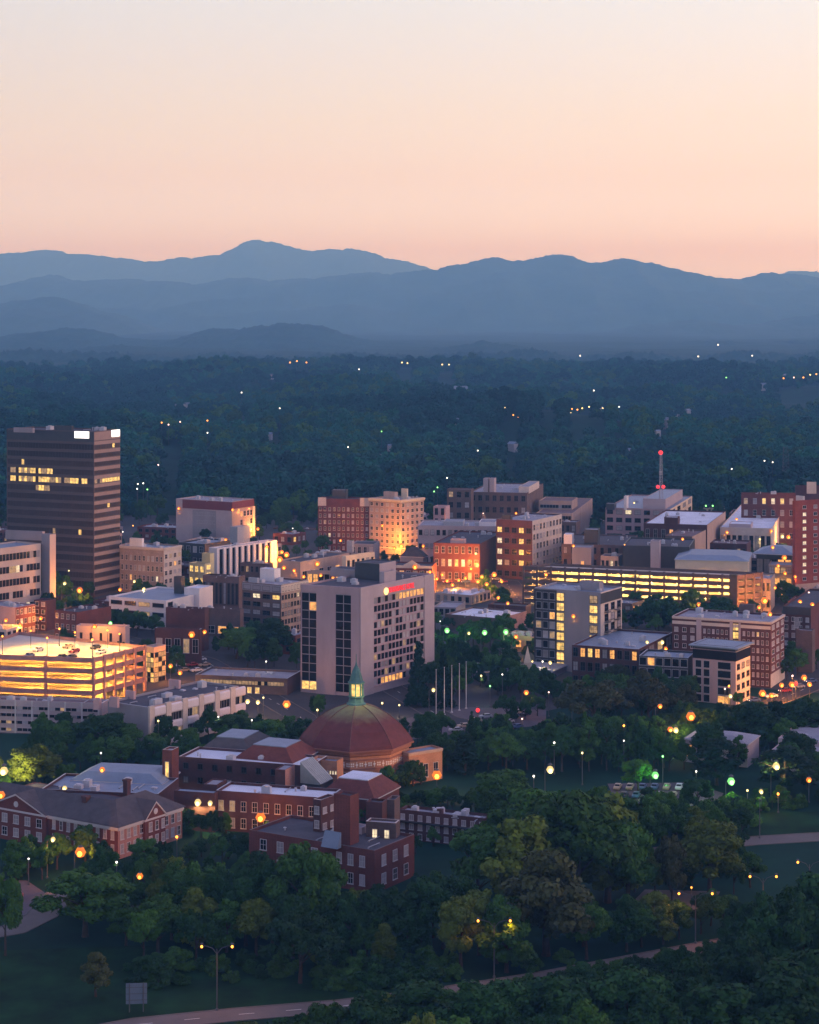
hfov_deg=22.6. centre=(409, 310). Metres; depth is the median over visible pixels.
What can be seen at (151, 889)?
broadleaf tree
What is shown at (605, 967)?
shrub
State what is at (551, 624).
window
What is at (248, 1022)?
shrub
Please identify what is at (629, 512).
window
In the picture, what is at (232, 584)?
window
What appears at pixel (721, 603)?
broadleaf tree
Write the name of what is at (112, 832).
window
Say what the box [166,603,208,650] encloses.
warehouse
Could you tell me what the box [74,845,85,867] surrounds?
street lamp
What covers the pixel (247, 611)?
window
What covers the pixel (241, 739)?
church hall
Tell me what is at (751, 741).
shed
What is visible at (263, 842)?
window
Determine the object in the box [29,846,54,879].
broadleaf tree
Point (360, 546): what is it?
store building
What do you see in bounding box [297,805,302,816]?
window
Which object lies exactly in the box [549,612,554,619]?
window
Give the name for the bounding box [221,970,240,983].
shrub
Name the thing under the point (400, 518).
office building
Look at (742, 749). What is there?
pine tree
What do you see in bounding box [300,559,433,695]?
hotel
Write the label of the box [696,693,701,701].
window
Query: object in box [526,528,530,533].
window
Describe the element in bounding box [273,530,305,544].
store building
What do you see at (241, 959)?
shrub
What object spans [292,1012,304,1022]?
shrub
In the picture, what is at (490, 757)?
pine tree
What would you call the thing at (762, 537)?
window
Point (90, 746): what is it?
tree thickets
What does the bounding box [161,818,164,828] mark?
window
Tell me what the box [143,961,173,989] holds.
shrub
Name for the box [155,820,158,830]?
window
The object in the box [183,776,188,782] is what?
window
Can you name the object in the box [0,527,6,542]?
store building
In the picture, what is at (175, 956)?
shrub
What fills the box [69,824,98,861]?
broadleaf tree
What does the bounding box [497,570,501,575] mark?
window
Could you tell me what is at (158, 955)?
shrub
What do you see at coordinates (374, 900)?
broadleaf tree
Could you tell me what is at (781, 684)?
street lamp
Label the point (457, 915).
broadleaf tree
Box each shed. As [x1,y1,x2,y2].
[684,731,760,767]
[771,718,818,771]
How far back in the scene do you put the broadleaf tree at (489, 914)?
416.52 m
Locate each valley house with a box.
[268,432,272,439]
[507,441,517,451]
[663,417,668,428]
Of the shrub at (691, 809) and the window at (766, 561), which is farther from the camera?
the window at (766, 561)
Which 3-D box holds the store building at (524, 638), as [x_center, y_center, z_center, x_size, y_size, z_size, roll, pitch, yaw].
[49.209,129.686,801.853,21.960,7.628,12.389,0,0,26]
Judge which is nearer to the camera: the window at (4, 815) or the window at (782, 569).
the window at (4, 815)
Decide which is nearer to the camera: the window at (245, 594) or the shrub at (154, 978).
the shrub at (154, 978)
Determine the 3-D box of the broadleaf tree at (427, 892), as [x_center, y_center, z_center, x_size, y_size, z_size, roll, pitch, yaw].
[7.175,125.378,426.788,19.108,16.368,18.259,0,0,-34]
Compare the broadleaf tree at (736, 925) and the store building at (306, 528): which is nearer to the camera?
the broadleaf tree at (736, 925)
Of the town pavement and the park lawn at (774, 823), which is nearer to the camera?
the park lawn at (774, 823)
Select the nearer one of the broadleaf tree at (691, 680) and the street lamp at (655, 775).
the street lamp at (655, 775)
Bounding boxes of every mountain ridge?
[0,239,818,285]
[0,254,818,331]
[0,297,818,338]
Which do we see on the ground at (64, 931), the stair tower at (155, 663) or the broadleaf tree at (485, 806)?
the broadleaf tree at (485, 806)
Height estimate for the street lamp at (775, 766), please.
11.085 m
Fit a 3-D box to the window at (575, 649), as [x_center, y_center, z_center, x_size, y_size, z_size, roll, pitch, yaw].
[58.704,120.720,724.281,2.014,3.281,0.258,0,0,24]
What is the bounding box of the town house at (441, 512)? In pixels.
[433,505,449,519]
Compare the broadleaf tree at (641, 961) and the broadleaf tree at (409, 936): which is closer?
the broadleaf tree at (641, 961)
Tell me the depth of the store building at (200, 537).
1124.45 m
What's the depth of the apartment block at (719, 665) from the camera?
694.54 m
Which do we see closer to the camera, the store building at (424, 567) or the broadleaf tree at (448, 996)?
the broadleaf tree at (448, 996)
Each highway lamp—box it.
[200,943,233,1010]
[477,917,511,977]
[678,890,713,943]
[749,873,777,889]
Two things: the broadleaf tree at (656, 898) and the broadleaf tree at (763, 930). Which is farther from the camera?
the broadleaf tree at (656, 898)
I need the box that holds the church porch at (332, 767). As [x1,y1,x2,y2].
[314,756,342,781]
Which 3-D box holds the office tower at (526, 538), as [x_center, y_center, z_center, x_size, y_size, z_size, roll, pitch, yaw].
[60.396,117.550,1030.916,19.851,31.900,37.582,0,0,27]
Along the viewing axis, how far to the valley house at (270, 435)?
1963.44 m
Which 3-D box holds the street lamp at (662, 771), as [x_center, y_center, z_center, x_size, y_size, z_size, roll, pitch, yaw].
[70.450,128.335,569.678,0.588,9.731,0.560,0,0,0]
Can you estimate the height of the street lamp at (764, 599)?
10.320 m
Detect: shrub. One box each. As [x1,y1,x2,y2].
[124,969,146,982]
[131,954,164,974]
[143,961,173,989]
[151,952,165,966]
[159,945,196,971]
[160,962,174,975]
[171,971,191,985]
[204,954,230,976]
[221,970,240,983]
[234,948,258,965]
[235,1021,257,1023]
[265,953,298,978]
[272,1017,294,1023]
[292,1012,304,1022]
[308,963,339,979]
[311,974,329,990]
[323,976,343,991]
[330,956,361,975]
[334,967,359,984]
[350,956,384,979]
[354,962,389,991]
[356,949,381,966]
[383,992,394,1001]
[392,961,426,988]
[414,945,439,963]
[416,964,445,982]
[418,954,439,970]
[428,955,450,981]
[444,963,463,980]
[520,952,544,972]
[552,947,575,964]
[591,959,609,972]
[592,964,603,976]
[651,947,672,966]
[684,805,700,814]
[696,810,708,816]
[698,796,731,812]
[723,791,738,800]
[728,798,762,826]
[730,796,740,808]
[739,820,751,831]
[755,796,770,811]
[772,785,791,797]
[776,790,808,810]
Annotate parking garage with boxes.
[0,632,145,698]
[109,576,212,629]
[522,563,762,612]
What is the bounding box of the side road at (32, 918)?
[0,892,67,935]
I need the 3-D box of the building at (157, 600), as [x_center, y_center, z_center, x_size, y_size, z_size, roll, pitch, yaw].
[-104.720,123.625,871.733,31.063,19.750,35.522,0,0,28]
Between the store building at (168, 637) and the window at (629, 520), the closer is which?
the store building at (168, 637)
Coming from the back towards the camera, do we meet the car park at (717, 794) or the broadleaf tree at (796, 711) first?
the broadleaf tree at (796, 711)
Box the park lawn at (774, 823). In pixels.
[747,812,818,835]
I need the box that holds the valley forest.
[0,351,818,510]
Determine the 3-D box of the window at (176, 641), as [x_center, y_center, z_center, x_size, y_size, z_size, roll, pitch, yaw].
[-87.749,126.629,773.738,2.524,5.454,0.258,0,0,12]
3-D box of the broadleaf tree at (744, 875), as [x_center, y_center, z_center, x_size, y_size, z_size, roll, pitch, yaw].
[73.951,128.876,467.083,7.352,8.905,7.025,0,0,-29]
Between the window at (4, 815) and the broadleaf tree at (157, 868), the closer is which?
the broadleaf tree at (157, 868)
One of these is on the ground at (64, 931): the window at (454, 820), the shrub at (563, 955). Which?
the shrub at (563, 955)
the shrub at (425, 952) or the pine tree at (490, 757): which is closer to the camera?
the shrub at (425, 952)
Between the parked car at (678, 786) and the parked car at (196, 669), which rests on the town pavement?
the parked car at (196, 669)
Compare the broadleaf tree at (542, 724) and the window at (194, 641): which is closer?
the broadleaf tree at (542, 724)
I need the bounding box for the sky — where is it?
[0,0,818,278]
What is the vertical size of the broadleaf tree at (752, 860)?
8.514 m
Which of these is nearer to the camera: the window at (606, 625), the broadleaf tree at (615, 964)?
the broadleaf tree at (615, 964)
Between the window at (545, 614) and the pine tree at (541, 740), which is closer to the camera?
the pine tree at (541, 740)
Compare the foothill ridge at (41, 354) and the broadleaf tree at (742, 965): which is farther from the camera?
the foothill ridge at (41, 354)
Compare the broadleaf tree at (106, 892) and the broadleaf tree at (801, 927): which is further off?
the broadleaf tree at (106, 892)
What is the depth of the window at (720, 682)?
692.12 m
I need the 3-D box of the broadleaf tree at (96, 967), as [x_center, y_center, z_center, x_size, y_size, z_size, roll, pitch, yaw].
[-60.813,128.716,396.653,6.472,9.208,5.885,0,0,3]
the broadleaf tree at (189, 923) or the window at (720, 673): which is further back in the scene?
the window at (720, 673)
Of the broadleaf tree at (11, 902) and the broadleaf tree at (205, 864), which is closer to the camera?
the broadleaf tree at (11, 902)
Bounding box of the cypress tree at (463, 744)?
[450,731,478,774]
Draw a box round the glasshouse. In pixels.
[300,757,332,787]
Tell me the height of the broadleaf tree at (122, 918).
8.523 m
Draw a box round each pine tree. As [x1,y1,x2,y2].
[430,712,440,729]
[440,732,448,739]
[442,748,454,769]
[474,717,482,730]
[479,736,498,769]
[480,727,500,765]
[535,728,555,768]
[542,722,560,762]
[578,719,601,770]
[616,729,629,751]
[620,732,633,760]
[651,715,667,737]
[651,732,663,764]
[668,723,677,739]
[730,734,748,768]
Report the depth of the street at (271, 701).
694.94 m
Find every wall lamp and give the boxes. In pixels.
[0,791,4,798]
[188,631,194,637]
[194,798,200,805]
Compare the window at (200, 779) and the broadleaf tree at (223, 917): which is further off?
the window at (200, 779)
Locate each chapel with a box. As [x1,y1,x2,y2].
[327,770,400,821]
[508,646,566,677]
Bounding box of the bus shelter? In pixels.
[752,544,791,573]
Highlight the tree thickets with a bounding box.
[0,494,818,1008]
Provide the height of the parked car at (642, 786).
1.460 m
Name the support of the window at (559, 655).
in the apartment block at (594, 607)
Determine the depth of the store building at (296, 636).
792.99 m
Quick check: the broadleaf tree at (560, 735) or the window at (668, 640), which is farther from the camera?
the window at (668, 640)
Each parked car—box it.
[32,646,43,651]
[62,643,73,648]
[68,648,79,652]
[90,644,100,649]
[95,649,106,653]
[178,667,189,671]
[186,662,197,666]
[190,667,201,671]
[198,662,210,666]
[448,727,462,731]
[457,722,467,727]
[479,713,492,718]
[513,723,523,728]
[519,711,531,715]
[613,783,621,789]
[626,783,633,789]
[632,791,640,798]
[639,783,646,789]
[651,783,658,789]
[663,783,670,789]
[675,783,682,789]
[747,697,760,701]
[764,693,777,697]
[778,687,791,692]
[793,683,804,688]
[804,678,817,682]
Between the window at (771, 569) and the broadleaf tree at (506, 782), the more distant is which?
the window at (771, 569)
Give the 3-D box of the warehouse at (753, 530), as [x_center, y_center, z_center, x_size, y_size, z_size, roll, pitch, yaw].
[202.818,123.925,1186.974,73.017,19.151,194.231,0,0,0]
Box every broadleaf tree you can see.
[0,756,4,767]
[0,839,30,879]
[0,872,23,955]
[7,743,62,782]
[19,836,40,873]
[21,723,54,749]
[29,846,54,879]
[29,867,135,937]
[41,832,72,869]
[49,720,77,758]
[63,872,92,919]
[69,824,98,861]
[71,712,129,740]
[72,866,98,874]
[79,861,92,872]
[80,951,113,996]
[88,845,119,873]
[89,840,112,858]
[101,848,124,869]
[102,869,123,879]
[104,734,134,762]
[105,906,139,945]
[113,723,143,741]
[122,853,147,881]
[125,856,153,883]
[126,908,162,955]
[128,838,158,859]
[129,879,152,905]
[137,892,181,952]
[140,733,168,753]
[144,878,181,897]
[149,857,170,881]
[153,859,194,884]
[159,879,185,939]
[168,855,185,869]
[172,861,206,886]
[173,908,220,960]
[176,727,199,743]
[176,886,218,948]
[179,883,213,914]
[193,705,217,740]
[199,810,225,834]
[200,861,218,872]
[201,866,240,906]
[203,714,253,731]
[204,861,228,912]
[211,898,243,952]
[215,627,256,658]
[220,876,260,946]
[226,834,248,858]
[228,723,238,729]
[232,897,277,955]
[237,856,294,899]
[239,851,269,891]
[248,617,293,650]
[248,850,259,862]
[251,719,287,736]
[257,911,345,983]
[258,883,283,943]
[262,840,347,913]
[269,892,317,958]
[294,1000,349,1023]
[308,915,329,963]
[317,909,349,933]
[332,892,365,957]
[333,892,350,929]
[343,988,405,1023]
[348,887,367,897]
[349,883,417,933]
[350,923,379,956]
[370,923,396,958]
[373,1017,393,1023]
[376,910,394,924]
[387,979,453,1022]
[391,887,420,930]
[396,910,419,956]
[402,1011,436,1023]
[405,870,481,949]
[412,711,438,738]
[414,914,436,949]
[421,661,452,688]
[427,904,440,937]
[433,654,458,672]
[433,1014,476,1023]
[435,895,484,966]
[436,711,455,733]
[437,987,459,1003]
[447,637,465,653]
[447,823,500,890]
[449,977,538,1023]
[456,623,481,641]
[461,645,483,677]
[462,888,491,955]
[465,768,532,804]
[474,787,499,813]
[474,904,534,972]
[478,814,567,901]
[479,820,492,826]
[480,894,507,963]
[484,714,513,731]
[486,803,522,837]
[487,732,526,767]
[498,724,520,761]
[498,849,595,956]
[506,787,560,805]
[506,896,529,923]
[508,665,535,698]
[511,972,533,981]
[515,790,576,852]
[518,788,637,880]
[520,974,598,1019]
[531,720,550,730]
[545,724,578,771]
[547,970,566,976]
[552,679,634,715]
[558,998,612,1023]
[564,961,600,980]
[565,902,613,959]
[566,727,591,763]
[570,790,652,903]
[581,886,607,946]
[587,714,612,726]
[587,963,678,1023]
[588,785,608,796]
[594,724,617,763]
[603,664,632,677]
[603,673,628,710]
[605,716,626,733]
[607,894,647,951]
[608,958,623,972]
[611,687,638,715]
[613,817,658,893]
[620,758,654,790]
[620,793,642,819]
[621,807,638,824]
[622,954,659,973]
[623,669,684,716]
[625,899,651,916]
[626,989,692,1023]
[628,715,651,731]
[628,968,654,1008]
[630,907,657,946]
[631,725,653,744]
[634,593,679,630]
[638,790,671,840]
[638,890,669,914]
[642,856,662,890]
[650,666,672,683]
[650,903,678,944]
[654,834,687,900]
[655,948,675,973]
[660,736,685,770]
[662,953,724,993]
[663,682,677,696]
[664,867,692,893]
[667,899,693,939]
[669,680,685,688]
[669,944,697,975]
[673,700,694,722]
[673,980,720,1023]
[676,684,697,703]
[679,674,700,691]
[679,703,701,724]
[679,778,714,809]
[679,818,745,891]
[683,981,768,1023]
[688,814,708,830]
[689,721,726,747]
[689,859,705,887]
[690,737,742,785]
[690,892,713,933]
[695,939,725,961]
[699,595,738,610]
[704,805,729,822]
[705,931,770,987]
[708,894,738,922]
[710,709,734,728]
[716,915,743,946]
[718,858,750,893]
[719,920,744,955]
[720,900,742,928]
[722,901,771,946]
[726,701,782,731]
[726,813,746,842]
[731,821,749,849]
[732,955,818,1023]
[736,884,818,955]
[737,911,792,983]
[739,851,767,887]
[739,901,757,915]
[745,970,790,1018]
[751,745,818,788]
[771,906,818,955]
[776,741,804,772]
[778,698,818,727]
[779,730,817,768]
[789,946,818,1017]
[792,883,813,902]
[795,871,818,948]
[804,758,818,789]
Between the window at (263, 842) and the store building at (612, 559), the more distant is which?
the store building at (612, 559)
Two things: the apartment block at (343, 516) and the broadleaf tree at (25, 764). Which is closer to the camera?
the broadleaf tree at (25, 764)
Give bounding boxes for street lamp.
[0,763,7,774]
[27,857,29,884]
[46,835,55,877]
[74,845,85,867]
[76,586,82,599]
[133,872,142,906]
[245,697,249,713]
[255,811,265,821]
[282,699,290,719]
[432,768,441,786]
[443,626,449,641]
[544,763,553,790]
[553,741,554,773]
[581,751,582,784]
[650,769,658,778]
[662,754,663,788]
[665,726,672,735]
[686,710,695,720]
[725,774,734,796]
[758,688,765,696]
[761,596,767,612]
[770,760,779,795]
[779,682,783,700]
[787,680,794,701]
[806,776,811,802]
[807,681,811,697]
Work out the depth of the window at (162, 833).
508.66 m
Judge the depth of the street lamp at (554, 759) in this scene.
587.59 m
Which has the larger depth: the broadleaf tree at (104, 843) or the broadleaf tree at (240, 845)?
the broadleaf tree at (240, 845)
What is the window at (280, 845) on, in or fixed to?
in the brick building at (377, 847)
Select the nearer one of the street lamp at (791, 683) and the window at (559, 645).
the street lamp at (791, 683)
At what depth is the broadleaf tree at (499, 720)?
620.28 m
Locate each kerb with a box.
[0,892,66,937]
[52,629,316,717]
[101,938,717,1023]
[382,685,467,728]
[653,832,818,847]
[746,678,818,704]
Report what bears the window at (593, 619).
in the apartment block at (594, 607)
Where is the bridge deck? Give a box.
[636,889,719,909]
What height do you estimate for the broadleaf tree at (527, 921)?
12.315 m
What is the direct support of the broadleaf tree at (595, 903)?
on the ground at (64, 931)
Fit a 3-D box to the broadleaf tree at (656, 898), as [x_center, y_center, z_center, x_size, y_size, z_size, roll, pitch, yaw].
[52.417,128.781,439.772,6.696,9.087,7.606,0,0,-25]
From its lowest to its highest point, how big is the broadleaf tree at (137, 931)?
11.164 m
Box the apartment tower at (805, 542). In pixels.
[792,495,818,595]
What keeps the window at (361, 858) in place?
in the brick building at (377, 847)
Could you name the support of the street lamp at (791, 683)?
on the ground at (64, 931)
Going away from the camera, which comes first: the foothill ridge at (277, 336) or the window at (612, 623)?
the window at (612, 623)
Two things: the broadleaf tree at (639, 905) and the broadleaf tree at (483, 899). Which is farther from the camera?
the broadleaf tree at (639, 905)
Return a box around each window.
[1,812,7,822]
[1,825,7,835]
[13,814,18,824]
[13,828,18,837]
[24,817,30,826]
[36,819,41,828]
[36,832,41,841]
[52,819,55,829]
[59,821,62,830]
[66,822,69,832]
[103,829,106,838]
[110,830,114,840]
[120,830,124,840]
[120,843,124,854]
[127,827,130,838]
[133,826,136,835]
[139,824,142,833]
[149,822,152,832]
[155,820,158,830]
[156,638,161,643]
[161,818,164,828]
[161,831,164,841]
[165,638,170,652]
[165,761,168,776]
[165,816,168,825]
[165,829,168,839]
[171,814,174,823]
[171,827,174,837]
[174,638,179,652]
[177,811,180,821]
[177,825,180,834]
[183,639,188,652]
[183,762,187,768]
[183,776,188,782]
[192,639,198,653]
[197,763,202,770]
[197,777,202,783]
[209,625,214,633]
[212,764,217,771]
[215,582,217,603]
[218,626,225,633]
[218,800,223,810]
[219,583,221,603]
[223,583,225,603]
[226,766,231,772]
[227,583,229,604]
[229,801,234,811]
[230,818,234,828]
[231,583,233,604]
[235,583,237,604]
[240,801,245,811]
[240,818,245,828]
[241,767,246,773]
[243,592,250,597]
[243,600,250,605]
[243,608,250,613]
[244,617,250,621]
[247,687,251,693]
[252,802,257,812]
[252,819,257,827]
[253,593,260,598]
[253,601,260,606]
[253,609,260,614]
[255,687,259,693]
[255,768,260,774]
[259,839,266,850]
[262,594,269,598]
[262,602,269,607]
[262,610,269,615]
[263,803,268,813]
[272,595,279,599]
[272,603,279,608]
[272,611,279,616]
[274,804,279,814]
[276,841,283,853]
[286,805,291,815]
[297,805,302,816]
[302,571,306,579]
[307,574,311,582]
[308,806,312,816]
[313,574,317,581]
[314,806,319,814]
[314,820,319,828]
[322,806,327,814]
[322,822,327,830]
[336,851,341,863]
[347,853,353,865]
[347,872,353,884]
[359,855,364,867]
[359,874,364,886]
[372,829,376,836]
[381,853,386,866]
[381,872,386,884]
[384,830,388,837]
[392,849,397,861]
[392,867,397,880]
[400,813,404,819]
[400,822,404,828]
[403,844,408,856]
[403,862,408,875]
[409,814,413,820]
[409,823,413,829]
[423,763,428,777]
[426,816,430,822]
[433,761,437,771]
[435,817,439,823]
[443,818,448,824]
[452,819,456,825]
[461,820,465,826]
[497,548,501,553]
[497,559,501,564]
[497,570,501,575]
[504,527,509,532]
[504,538,509,543]
[511,538,516,543]
[511,549,516,554]
[511,560,516,565]
[512,571,516,576]
[516,640,521,647]
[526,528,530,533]
[526,539,530,544]
[526,550,530,555]
[536,591,541,598]
[536,601,541,608]
[536,611,541,618]
[536,620,541,627]
[536,630,541,637]
[536,639,541,646]
[536,649,541,656]
[542,602,547,608]
[542,611,547,618]
[542,630,547,637]
[542,640,547,647]
[543,592,547,599]
[543,621,547,628]
[543,650,547,657]
[549,592,554,599]
[549,602,554,609]
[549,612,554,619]
[549,621,554,628]
[549,631,554,638]
[549,641,554,648]
[549,650,554,657]
[556,593,564,601]
[556,602,563,610]
[556,612,563,620]
[556,622,563,630]
[556,632,564,640]
[556,642,564,650]
[556,652,564,660]
[573,647,577,656]
[573,661,577,670]
[580,648,584,656]
[580,662,584,670]
[587,648,592,657]
[587,662,592,671]
[589,595,597,603]
[589,605,597,613]
[589,615,597,623]
[589,625,597,633]
[595,649,599,657]
[595,663,599,670]
[602,649,607,658]
[605,603,608,611]
[605,613,608,621]
[605,623,608,631]
[607,517,612,521]
[607,525,612,529]
[609,650,614,659]
[611,601,614,609]
[611,611,614,619]
[611,621,614,629]
[617,650,621,659]
[624,651,629,660]
[625,510,631,514]
[625,518,631,522]
[625,526,631,530]
[631,651,636,660]
[632,665,636,674]
[634,510,640,514]
[634,518,640,522]
[634,526,640,530]
[639,657,646,665]
[647,657,654,665]
[647,668,653,673]
[655,658,662,666]
[657,641,662,649]
[663,658,670,666]
[664,669,670,677]
[666,636,670,646]
[672,659,678,666]
[672,669,678,677]
[680,659,687,667]
[680,670,687,675]
[695,659,701,667]
[695,668,701,675]
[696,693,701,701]
[697,677,701,684]
[703,660,709,668]
[703,669,709,676]
[703,677,709,685]
[703,686,709,693]
[703,694,709,702]
[717,662,730,670]
[717,670,730,678]
[717,679,730,687]
[717,687,730,695]
[717,696,729,704]
[733,632,738,638]
[749,536,752,550]
[755,536,758,550]
[757,558,762,571]
[761,536,764,546]
[764,559,769,573]
[766,536,769,545]
[769,567,773,573]
[774,567,779,573]
[775,578,779,584]
[780,567,785,573]
[786,567,790,573]
[794,617,799,627]
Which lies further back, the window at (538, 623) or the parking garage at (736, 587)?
the parking garage at (736, 587)
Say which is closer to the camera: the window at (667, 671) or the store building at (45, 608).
the window at (667, 671)
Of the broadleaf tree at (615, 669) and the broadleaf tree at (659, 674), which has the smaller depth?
the broadleaf tree at (659, 674)
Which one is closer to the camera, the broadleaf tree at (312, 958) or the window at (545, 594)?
the broadleaf tree at (312, 958)
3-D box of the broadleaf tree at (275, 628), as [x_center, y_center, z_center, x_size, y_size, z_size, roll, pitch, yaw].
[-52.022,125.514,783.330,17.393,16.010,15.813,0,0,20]
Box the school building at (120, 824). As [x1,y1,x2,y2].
[0,778,185,858]
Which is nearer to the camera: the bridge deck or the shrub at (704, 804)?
the bridge deck
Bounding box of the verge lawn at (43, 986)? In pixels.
[0,945,430,1023]
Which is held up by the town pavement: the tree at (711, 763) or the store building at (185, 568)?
the store building at (185, 568)
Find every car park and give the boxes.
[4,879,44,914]
[398,707,545,738]
[608,782,722,805]
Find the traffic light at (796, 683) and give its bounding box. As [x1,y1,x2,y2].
[794,680,797,699]
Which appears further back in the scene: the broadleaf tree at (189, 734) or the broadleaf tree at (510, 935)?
the broadleaf tree at (189, 734)
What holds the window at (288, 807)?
in the church hall at (242, 804)
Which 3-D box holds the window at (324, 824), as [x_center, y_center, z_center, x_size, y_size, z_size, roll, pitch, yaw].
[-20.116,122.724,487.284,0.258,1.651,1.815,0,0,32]
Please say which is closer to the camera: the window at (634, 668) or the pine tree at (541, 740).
the pine tree at (541, 740)
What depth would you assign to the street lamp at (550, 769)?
552.14 m
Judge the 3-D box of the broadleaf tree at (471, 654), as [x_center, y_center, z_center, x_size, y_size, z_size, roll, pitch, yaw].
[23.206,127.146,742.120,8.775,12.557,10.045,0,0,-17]
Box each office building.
[0,530,55,603]
[0,695,108,733]
[108,679,245,749]
[119,538,181,591]
[176,495,254,543]
[195,667,300,694]
[203,573,244,607]
[242,567,308,630]
[368,488,424,554]
[447,477,591,533]
[605,489,691,534]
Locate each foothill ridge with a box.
[0,323,818,349]
[0,340,818,353]
[0,347,818,363]
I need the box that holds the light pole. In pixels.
[758,799,760,837]
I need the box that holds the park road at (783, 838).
[654,833,818,851]
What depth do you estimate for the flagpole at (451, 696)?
677.34 m
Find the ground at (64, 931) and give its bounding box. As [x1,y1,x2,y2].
[0,331,818,1023]
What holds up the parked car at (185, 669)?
on the town pavement
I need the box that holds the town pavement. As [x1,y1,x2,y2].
[0,515,818,733]
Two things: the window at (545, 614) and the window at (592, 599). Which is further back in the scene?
the window at (545, 614)
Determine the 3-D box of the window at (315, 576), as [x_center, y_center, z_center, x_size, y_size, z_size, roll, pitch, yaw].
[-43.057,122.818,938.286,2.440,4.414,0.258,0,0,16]
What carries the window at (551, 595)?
in the apartment block at (594, 607)
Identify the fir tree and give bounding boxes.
[403,641,431,707]
[429,650,456,708]
[467,710,479,762]
[485,659,496,687]
[633,723,643,759]
[674,720,683,744]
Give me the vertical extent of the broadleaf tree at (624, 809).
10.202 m
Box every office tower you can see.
[7,425,119,596]
[496,512,561,579]
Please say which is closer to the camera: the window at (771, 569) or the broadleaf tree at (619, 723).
the broadleaf tree at (619, 723)
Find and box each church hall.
[43,762,180,800]
[162,746,326,788]
[174,778,340,831]
[204,728,270,749]
[236,737,317,763]
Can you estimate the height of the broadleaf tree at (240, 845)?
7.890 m
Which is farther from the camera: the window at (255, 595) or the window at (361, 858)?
the window at (255, 595)
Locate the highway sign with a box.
[126,983,146,1011]
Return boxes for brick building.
[249,790,413,890]
[400,805,487,844]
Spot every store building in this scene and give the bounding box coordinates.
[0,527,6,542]
[0,600,34,632]
[0,624,21,636]
[34,598,55,630]
[55,604,110,636]
[93,595,111,605]
[137,523,175,539]
[155,627,201,662]
[179,537,230,561]
[181,561,190,576]
[186,536,232,543]
[189,552,213,585]
[207,605,243,636]
[240,560,272,580]
[265,628,300,654]
[273,527,315,529]
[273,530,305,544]
[277,543,280,556]
[278,551,348,579]
[307,570,336,582]
[311,540,353,553]
[342,552,374,566]
[351,540,378,558]
[396,561,436,590]
[399,547,427,561]
[433,531,495,582]
[434,601,464,615]
[435,588,490,604]
[503,630,533,652]
[562,520,579,542]
[562,528,637,564]
[601,552,621,565]
[622,598,643,618]
[665,529,705,548]
[710,539,750,551]
[751,574,774,611]
[752,554,755,571]
[769,560,791,597]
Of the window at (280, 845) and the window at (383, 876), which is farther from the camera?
the window at (280, 845)
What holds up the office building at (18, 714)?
on the town pavement
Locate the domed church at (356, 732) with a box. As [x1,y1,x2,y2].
[299,654,442,783]
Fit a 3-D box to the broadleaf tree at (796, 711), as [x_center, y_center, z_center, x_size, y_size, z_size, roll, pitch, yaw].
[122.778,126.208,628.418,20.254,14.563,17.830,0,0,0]
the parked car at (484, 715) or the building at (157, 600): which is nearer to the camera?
the parked car at (484, 715)
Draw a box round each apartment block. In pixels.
[209,525,276,574]
[318,489,371,550]
[534,580,621,671]
[572,629,671,681]
[639,649,692,680]
[672,603,784,687]
[688,638,754,704]
[741,482,818,545]
[783,589,818,672]
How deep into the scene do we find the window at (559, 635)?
756.07 m
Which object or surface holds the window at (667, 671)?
in the apartment block at (675, 663)
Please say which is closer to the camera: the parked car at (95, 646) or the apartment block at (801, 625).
the parked car at (95, 646)
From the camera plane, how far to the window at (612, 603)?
756.99 m
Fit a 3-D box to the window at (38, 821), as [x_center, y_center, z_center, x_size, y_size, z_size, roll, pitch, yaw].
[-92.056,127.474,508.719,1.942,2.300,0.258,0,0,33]
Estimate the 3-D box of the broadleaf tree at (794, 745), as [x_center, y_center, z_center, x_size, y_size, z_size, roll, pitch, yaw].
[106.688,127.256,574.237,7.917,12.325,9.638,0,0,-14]
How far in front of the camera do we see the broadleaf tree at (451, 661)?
717.43 m
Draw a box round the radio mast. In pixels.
[656,450,664,498]
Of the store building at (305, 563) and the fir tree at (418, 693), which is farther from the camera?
the store building at (305, 563)
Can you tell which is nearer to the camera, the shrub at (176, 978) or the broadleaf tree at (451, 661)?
the shrub at (176, 978)
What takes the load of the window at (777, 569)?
in the store building at (780, 570)
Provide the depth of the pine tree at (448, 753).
591.88 m
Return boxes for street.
[53,629,315,726]
[383,686,467,727]
[489,579,533,612]
[750,679,818,703]
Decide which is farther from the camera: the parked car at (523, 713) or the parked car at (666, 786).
the parked car at (523, 713)
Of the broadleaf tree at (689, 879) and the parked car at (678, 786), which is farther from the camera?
the parked car at (678, 786)
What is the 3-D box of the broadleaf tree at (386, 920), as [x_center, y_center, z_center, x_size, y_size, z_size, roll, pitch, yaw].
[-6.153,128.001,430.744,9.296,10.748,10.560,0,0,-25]
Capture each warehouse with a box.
[76,623,129,643]
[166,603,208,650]
[418,519,495,561]
[445,602,530,628]
[622,537,694,568]
[644,510,725,548]
[674,549,751,591]
[720,505,778,550]
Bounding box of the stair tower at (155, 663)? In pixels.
[146,644,165,682]
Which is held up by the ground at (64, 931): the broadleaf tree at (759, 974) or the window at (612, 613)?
the broadleaf tree at (759, 974)
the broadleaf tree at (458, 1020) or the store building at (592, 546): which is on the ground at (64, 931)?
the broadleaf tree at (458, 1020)
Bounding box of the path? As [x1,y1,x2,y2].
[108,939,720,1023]
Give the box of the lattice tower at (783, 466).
[782,447,788,470]
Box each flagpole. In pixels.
[444,667,445,714]
[451,665,452,712]
[458,663,460,710]
[465,678,466,708]

